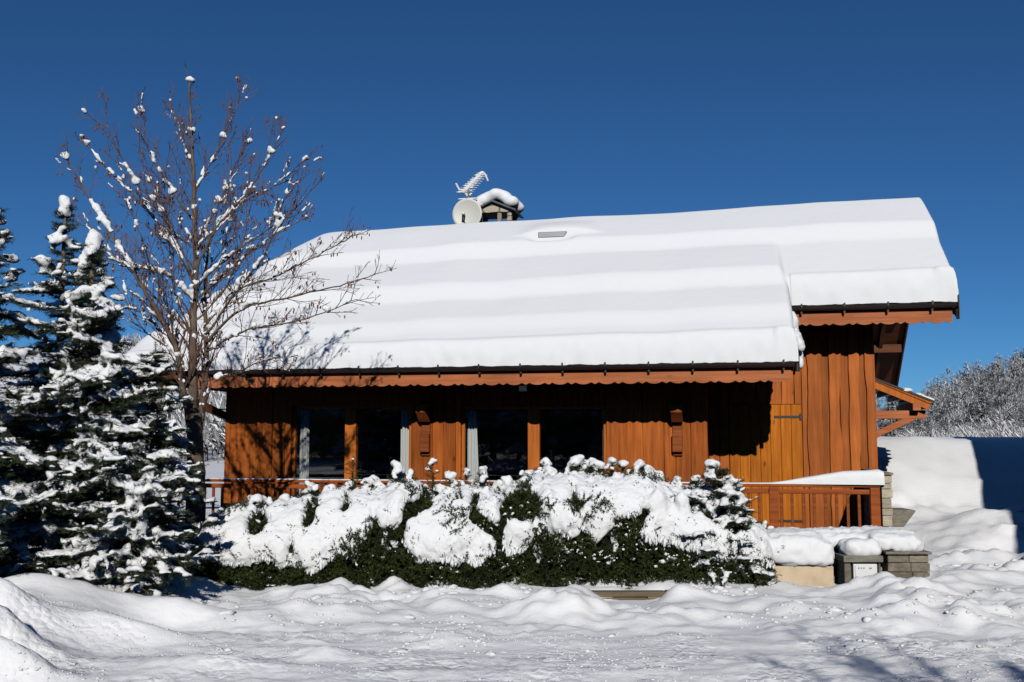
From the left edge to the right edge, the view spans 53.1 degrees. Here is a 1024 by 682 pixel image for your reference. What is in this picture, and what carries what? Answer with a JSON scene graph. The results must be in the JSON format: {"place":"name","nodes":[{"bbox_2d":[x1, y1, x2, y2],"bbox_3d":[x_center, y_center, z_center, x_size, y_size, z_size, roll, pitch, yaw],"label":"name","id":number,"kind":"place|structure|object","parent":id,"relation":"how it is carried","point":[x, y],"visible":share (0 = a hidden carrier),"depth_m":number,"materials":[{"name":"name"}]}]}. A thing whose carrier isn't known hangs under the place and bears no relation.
{"place":"outdoors","nodes":[
{"label":"outdoors","id":0,"kind":"place"},
{"bbox_2d":[0,351,1023,681],"bbox_3d":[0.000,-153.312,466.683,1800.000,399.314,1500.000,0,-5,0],"label":"snow ground","id":1,"kind":"structure","parent":0,"point":[962,497],"depth_m":9.02,"materials":[{"name":"white snow"}]},
{"bbox_2d":[0,207,109,570],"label":"fir tree","id":2,"kind":"object","parent":1,"relation":"on","point":[19,497],"visible":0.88,"depth_m":9.78,"materials":[{"name":"green plant"}]},
{"bbox_2d":[2,195,135,518],"bbox_3d":[-5.018,0.670,11.559,2.470,4.733,2.155,0,-5,0],"label":"fir tree","id":3,"kind":"object","parent":1,"relation":"on","point":[56,238],"visible":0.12,"depth_m":11.59,"materials":[{"name":"green plant"}]},
{"bbox_2d":[0,230,205,577],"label":"fir tree","id":4,"kind":"object","parent":1,"relation":"on","point":[107,406],"visible":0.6,"depth_m":10.34,"materials":[{"name":"green plant"}]},
{"bbox_2d":[29,456,223,595],"bbox_3d":[-3.747,1.873,9.912,1.724,1.558,1.662,0,-5,0],"label":"young fir","id":5,"kind":"object","parent":1,"relation":"on","point":[124,538],"visible":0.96,"depth_m":9.68,"materials":[{"name":"green plant"}]},
{"bbox_2d":[95,331,225,462],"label":"wood","id":6,"kind":"object","parent":1,"relation":"on","point":[214,435],"visible":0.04,"depth_m":121.47,"materials":[{"name":"white"}]},
{"bbox_2d":[108,340,223,580],"bbox_3d":[-3.824,1.404,10.819,1.712,2.863,1.442,0,-5,0],"label":"young fir","id":7,"kind":"object","parent":1,"relation":"on","point":[159,441],"visible":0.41,"depth_m":10.78,"materials":[{"name":"green plant"}]},
{"bbox_2d":[55,62,395,562],"bbox_3d":[-3.509,-0.167,12.080,4.730,6.416,2.137,-1,-6,10],"label":"bare tree","id":8,"kind":"object","parent":1,"relation":"on","point":[194,417],"visible":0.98,"depth_m":12.00,"materials":[{"name":"brown plant"}]},
{"bbox_2d":[191,454,778,590],"bbox_3d":[-0.266,2.167,11.981,7.046,1.677,1.859,0,-5,0],"label":"hedge","id":9,"kind":"object","parent":1,"relation":"on","point":[548,522],"visible":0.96,"depth_m":11.36,"materials":[{"name":"green plant"}]},
{"bbox_2d":[111,188,959,532],"bbox_3d":[0.622,0.243,18.506,13.065,6.434,7.194,-1,-6,12],"label":"chalet","id":10,"kind":"object","parent":1,"relation":"on","point":[759,344],"visible":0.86,"depth_m":16.16,"materials":[{"name":"brown wood"}]},
{"bbox_2d":[291,405,411,496],"bbox_3d":[-2.598,2.023,16.643,2.046,1.937,0.148,-1,-6,12],"label":"window","id":11,"kind":"structure","parent":10,"relation":"in","point":[351,412],"depth_m":16.64,"materials":[{"name":"brown wood"}]},
{"bbox_2d":[452,189,481,223],"bbox_3d":[-0.880,-2.199,19.308,0.453,1.480,0.452,4,-7,-39],"label":"satellite dish","id":12,"kind":"object","parent":10,"relation":"on","point":[467,210],"visible":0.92,"depth_m":19.38,"materials":[{"name":"grey paint"}]},
{"bbox_2d":[455,171,488,197],"bbox_3d":[-0.761,-2.760,19.462,0.665,0.929,0.087,-2,-6,17],"label":"tv antenna","id":13,"kind":"object","parent":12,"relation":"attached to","point":[474,181],"visible":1,"depth_m":19.46,"materials":[{"name":"silver metal"}]},
{"bbox_2d":[169,469,884,527],"bbox_3d":[-0.567,2.498,15.128,11.553,1.262,0.235,-1,-6,12],"label":"terrace railing","id":14,"kind":"object","parent":10,"relation":"on","point":[873,480],"visible":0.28,"depth_m":14.20,"materials":[{"name":"brown wood"}]},
{"bbox_2d":[462,405,606,485],"bbox_3d":[0.343,1.975,16.039,2.309,1.917,0.148,-1,-6,12],"label":"window","id":15,"kind":"structure","parent":10,"relation":"in","point":[533,411],"depth_m":16.06,"materials":[{"name":"brown wood"}]},
{"bbox_2d":[729,404,802,527],"bbox_3d":[4.025,2.068,16.181,1.123,2.119,0.068,-1,-6,12],"label":"door","id":16,"kind":"structure","parent":10,"relation":"in","point":[744,444],"depth_m":16.19,"materials":[{"name":"brown wood"}]},
{"bbox_2d":[591,590,666,599],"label":"edging wall","id":17,"kind":"structure","parent":1,"relation":"on","point":[630,594],"depth_m":10.86,"materials":[{"name":"beige stone"}]},
{"bbox_2d":[669,464,785,586],"bbox_3d":[2.354,2.214,11.573,1.340,1.693,1.480,5,-7,-40],"label":"young fir","id":18,"kind":"object","parent":1,"relation":"on","point":[729,494],"visible":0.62,"depth_m":11.36,"materials":[{"name":"green plant"}]},
{"bbox_2d":[741,525,931,586],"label":"garden wall","id":19,"kind":"structure","parent":1,"relation":"on","point":[806,557],"depth_m":11.40,"materials":[{"name":"stone"}]},
{"bbox_2d":[835,537,882,584],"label":"mailbox pillar","id":20,"kind":"structure","parent":1,"relation":"on","point":[856,550],"depth_m":11.21,"materials":[{"name":"stone"}]},
{"bbox_2d":[852,563,876,578],"bbox_3d":[3.857,2.540,11.196,0.262,0.205,0.086,0,-5,0],"label":"letterbox","id":21,"kind":"object","parent":20,"relation":"attached to","point":[862,569],"visible":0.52,"depth_m":11.17,"materials":[{"name":"white paint"}]},
{"bbox_2d":[861,469,892,526],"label":"stone pier","id":22,"kind":"structure","parent":1,"relation":"on","point":[886,493],"depth_m":13.96,"materials":[{"name":"beige stone"}]},
{"bbox_2d":[892,508,914,526],"bbox_3d":[5.611,2.576,14.973,0.397,0.241,0.500,0,-5,0],"label":"stone step","id":23,"kind":"object","parent":22,"relation":"attached to","point":[901,517],"visible":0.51,"depth_m":14.73,"materials":[{"name":"beige stone"}]},
{"bbox_2d":[876,394,885,420],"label":"frosted tree","id":24,"kind":"object","parent":1,"relation":"on","point":[879,403],"visible":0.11,"depth_m":75.22,"materials":[{"name":"white plant"}]},
{"bbox_2d":[876,419,890,436],"bbox_3d":[21.597,5.490,60.245,1.502,2.679,2.106,-3,-6,32],"label":"frosted tree","id":25,"kind":"object","parent":1,"relation":"on","point":[883,423],"visible":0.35,"depth_m":60.10,"materials":[{"name":"white plant"}]},
{"bbox_2d":[880,398,905,436],"bbox_3d":[22.999,4.880,62.029,2.164,4.254,2.093,5,-7,-41],"label":"frosted tree","id":26,"kind":"object","parent":1,"relation":"on","point":[891,420],"visible":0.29,"depth_m":62.00,"materials":[{"name":"white plant"}]},
{"bbox_2d":[878,405,911,433],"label":"frosted tree","id":27,"kind":"object","parent":1,"relation":"on","point":[895,431],"visible":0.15,"depth_m":65.28,"materials":[{"name":"white plant"}]},
{"bbox_2d":[908,410,929,430],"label":"frosted tree","id":28,"kind":"object","parent":1,"relation":"on","point":[919,422],"visible":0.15,"depth_m":69.11,"materials":[{"name":"white plant"}]},
{"bbox_2d":[915,409,928,435],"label":"frosted tree","id":29,"kind":"object","parent":1,"relation":"on","point":[917,424],"visible":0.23,"depth_m":66.53,"materials":[{"name":"white plant"}]},
{"bbox_2d":[920,381,939,417],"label":"frosted tree","id":30,"kind":"object","parent":1,"relation":"on","point":[926,383],"visible":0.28,"depth_m":89.66,"materials":[{"name":"white plant"}]},
{"bbox_2d":[924,387,935,419],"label":"frosted tree","id":31,"kind":"object","parent":1,"relation":"on","point":[930,390],"visible":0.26,"depth_m":88.09,"materials":[{"name":"white plant"}]},
{"bbox_2d":[919,409,942,436],"bbox_3d":[25.166,5.478,61.748,1.566,2.849,2.222,-4,-6,33],"label":"frosted tree","id":32,"kind":"object","parent":1,"relation":"on","point":[931,428],"visible":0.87,"depth_m":61.89,"materials":[{"name":"white plant"}]},
{"bbox_2d":[927,376,946,389],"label":"frosted tree","id":33,"kind":"object","parent":1,"relation":"on","point":[935,381],"visible":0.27,"depth_m":95.43,"materials":[{"name":"white plant"}]},
{"bbox_2d":[929,392,945,421],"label":"frosted tree","id":34,"kind":"object","parent":1,"relation":"on","point":[935,394],"visible":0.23,"depth_m":80.42,"materials":[{"name":"white plant"}]},
{"bbox_2d":[916,390,965,428],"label":"frosted tree","id":35,"kind":"object","parent":1,"relation":"on","point":[940,400],"visible":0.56,"depth_m":70.13,"materials":[{"name":"white plant"}]},
{"bbox_2d":[931,405,951,427],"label":"frosted tree","id":36,"kind":"object","parent":1,"relation":"on","point":[940,417],"visible":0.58,"depth_m":68.66,"materials":[{"name":"white plant"}]},
{"bbox_2d":[931,367,954,396],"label":"frosted tree","id":37,"kind":"object","parent":1,"relation":"on","point":[947,370],"visible":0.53,"depth_m":94.17,"materials":[{"name":"white plant"}]},
{"bbox_2d":[932,380,958,419],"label":"frosted tree","id":38,"kind":"object","parent":1,"relation":"on","point":[945,393],"visible":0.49,"depth_m":73.50,"materials":[{"name":"white plant"}]},
{"bbox_2d":[929,395,969,435],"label":"frosted tree","id":39,"kind":"object","parent":1,"relation":"on","point":[948,421],"visible":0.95,"depth_m":65.31,"materials":[{"name":"white plant"}]},
{"bbox_2d":[878,383,1023,436],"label":"undergrowth","id":40,"kind":"object","parent":1,"relation":"on","point":[1011,428],"visible":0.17,"depth_m":66.39,"materials":[{"name":"white plant"}]},
{"bbox_2d":[934,395,968,429],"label":"frosted tree","id":41,"kind":"object","parent":1,"relation":"on","point":[959,417],"visible":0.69,"depth_m":68.18,"materials":[{"name":"white plant"}]},
{"bbox_2d":[934,378,972,415],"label":"frosted tree","id":42,"kind":"object","parent":1,"relation":"on","point":[953,386],"visible":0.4,"depth_m":76.88,"materials":[{"name":"white plant"}]},
{"bbox_2d":[933,375,977,426],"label":"frosted tree","id":43,"kind":"object","parent":1,"relation":"on","point":[959,387],"visible":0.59,"depth_m":73.82,"materials":[{"name":"white plant"}]},
{"bbox_2d":[952,362,973,385],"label":"frosted tree","id":44,"kind":"object","parent":1,"relation":"on","point":[960,371],"visible":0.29,"depth_m":98.07,"materials":[{"name":"white plant"}]},
{"bbox_2d":[945,380,981,422],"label":"frosted tree","id":45,"kind":"object","parent":1,"relation":"on","point":[962,393],"visible":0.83,"depth_m":70.86,"materials":[{"name":"white plant"}]},
{"bbox_2d":[958,377,978,407],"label":"frosted tree","id":46,"kind":"object","parent":1,"relation":"on","point":[968,389],"visible":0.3,"depth_m":77.51,"materials":[{"name":"white plant"}]},
{"bbox_2d":[959,363,978,391],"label":"frosted tree","id":47,"kind":"object","parent":1,"relation":"on","point":[966,374],"visible":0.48,"depth_m":89.89,"materials":[{"name":"white plant"}]},
{"bbox_2d":[957,390,983,422],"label":"frosted tree","id":48,"kind":"object","parent":1,"relation":"on","point":[971,402],"visible":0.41,"depth_m":74.16,"materials":[{"name":"white plant"}]},
{"bbox_2d":[959,360,983,388],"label":"frosted tree","id":49,"kind":"object","parent":1,"relation":"on","point":[973,371],"visible":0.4,"depth_m":94.66,"materials":[{"name":"white plant"}]},
{"bbox_2d":[965,367,986,395],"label":"frosted tree","id":50,"kind":"object","parent":1,"relation":"on","point":[975,379],"visible":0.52,"depth_m":84.75,"materials":[{"name":"white plant"}]},
{"bbox_2d":[964,376,991,403],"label":"frosted tree","id":51,"kind":"object","parent":1,"relation":"on","point":[972,386],"visible":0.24,"depth_m":82.28,"materials":[{"name":"white plant"}]},
{"bbox_2d":[969,364,986,390],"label":"frosted tree","id":52,"kind":"object","parent":1,"relation":"on","point":[975,373],"visible":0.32,"depth_m":94.59,"materials":[{"name":"white plant"}]},
{"bbox_2d":[965,367,991,396],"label":"frosted tree","id":53,"kind":"object","parent":1,"relation":"on","point":[984,369],"visible":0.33,"depth_m":88.33,"materials":[{"name":"white plant"}]},
{"bbox_2d":[972,375,988,410],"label":"frosted tree","id":54,"kind":"object","parent":1,"relation":"on","point":[979,388],"visible":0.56,"depth_m":80.00,"materials":[{"name":"white plant"}]},
{"bbox_2d":[970,382,995,423],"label":"frosted tree","id":55,"kind":"object","parent":1,"relation":"on","point":[981,400],"visible":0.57,"depth_m":71.66,"materials":[{"name":"white plant"}]},
{"bbox_2d":[978,365,989,390],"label":"frosted tree","id":56,"kind":"object","parent":1,"relation":"on","point":[985,373],"visible":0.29,"depth_m":90.86,"materials":[{"name":"white plant"}]},
{"bbox_2d":[971,383,997,424],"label":"frosted tree","id":57,"kind":"object","parent":1,"relation":"on","point":[982,404],"visible":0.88,"depth_m":70.47,"materials":[{"name":"white plant"}]},
{"bbox_2d":[987,377,997,400],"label":"frosted tree","id":58,"kind":"object","parent":1,"relation":"on","point":[992,384],"visible":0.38,"depth_m":82.92,"materials":[{"name":"white plant"}]},
{"bbox_2d":[976,362,1011,396],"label":"frosted tree","id":59,"kind":"object","parent":1,"relation":"on","point":[992,374],"visible":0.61,"depth_m":84.60,"materials":[{"name":"white plant"}]},
{"bbox_2d":[985,358,1008,386],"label":"frosted tree","id":60,"kind":"object","parent":1,"relation":"on","point":[996,368],"visible":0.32,"depth_m":89.64,"materials":[{"name":"white plant"}]},
{"bbox_2d":[986,381,1012,418],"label":"frosted tree","id":61,"kind":"object","parent":1,"relation":"on","point":[995,404],"visible":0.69,"depth_m":75.81,"materials":[{"name":"white plant"}]},
{"bbox_2d":[987,353,1013,387],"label":"frosted tree","id":62,"kind":"object","parent":1,"relation":"on","point":[998,365],"visible":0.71,"depth_m":84.71,"materials":[{"name":"white plant"}]},
{"bbox_2d":[979,389,1022,429],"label":"frosted tree","id":63,"kind":"object","parent":1,"relation":"on","point":[999,413],"visible":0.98,"depth_m":66.20,"materials":[{"name":"white plant"}]},
{"bbox_2d":[989,377,1015,413],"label":"frosted tree","id":64,"kind":"object","parent":1,"relation":"on","point":[1010,403],"visible":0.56,"depth_m":76.61,"materials":[{"name":"white plant"}]},
{"bbox_2d":[993,377,1020,407],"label":"frosted tree","id":65,"kind":"object","parent":1,"relation":"on","point":[1005,379],"visible":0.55,"depth_m":77.14,"materials":[{"name":"white plant"}]},
{"bbox_2d":[992,357,1023,403],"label":"frosted tree","id":66,"kind":"object","parent":1,"relation":"on","point":[1013,370],"visible":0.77,"depth_m":82.04,"materials":[{"name":"white plant"}]},
{"bbox_2d":[994,380,1023,410],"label":"frosted tree","id":67,"kind":"object","parent":1,"relation":"on","point":[1008,394],"visible":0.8,"depth_m":75.31,"materials":[{"name":"white plant"}]},
{"bbox_2d":[1002,351,1023,392],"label":"frosted tree","id":68,"kind":"object","parent":1,"relation":"on","point":[1021,375],"visible":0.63,"depth_m":86.93,"materials":[{"name":"white plant"}]},
{"bbox_2d":[1006,392,1023,422],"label":"frosted tree","id":69,"kind":"object","parent":1,"relation":"on","point":[1018,400],"visible":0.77,"depth_m":70.19,"materials":[{"name":"white plant"}]},
{"bbox_2d":[1006,372,1023,407],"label":"frosted tree","id":70,"kind":"object","parent":1,"relation":"on","point":[1014,385],"visible":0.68,"depth_m":78.08,"materials":[{"name":"white plant"}]},
{"bbox_2d":[1011,372,1023,401],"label":"frosted tree","id":71,"kind":"object","parent":1,"relation":"on","point":[1022,385],"visible":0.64,"depth_m":82.21,"materials":[{"name":"white plant"}]},
{"bbox_2d":[1012,398,1023,422],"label":"frosted tree","id":72,"kind":"object","parent":1,"relation":"on","point":[1020,413],"visible":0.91,"depth_m":67.23,"materials":[{"name":"white plant"}]},
{"bbox_2d":[0,0,1023,408],"label":"sky","id":73,"kind":"structure","parent":0,"point":[567,108],"materials":[{"name":"blue"}]}
]}

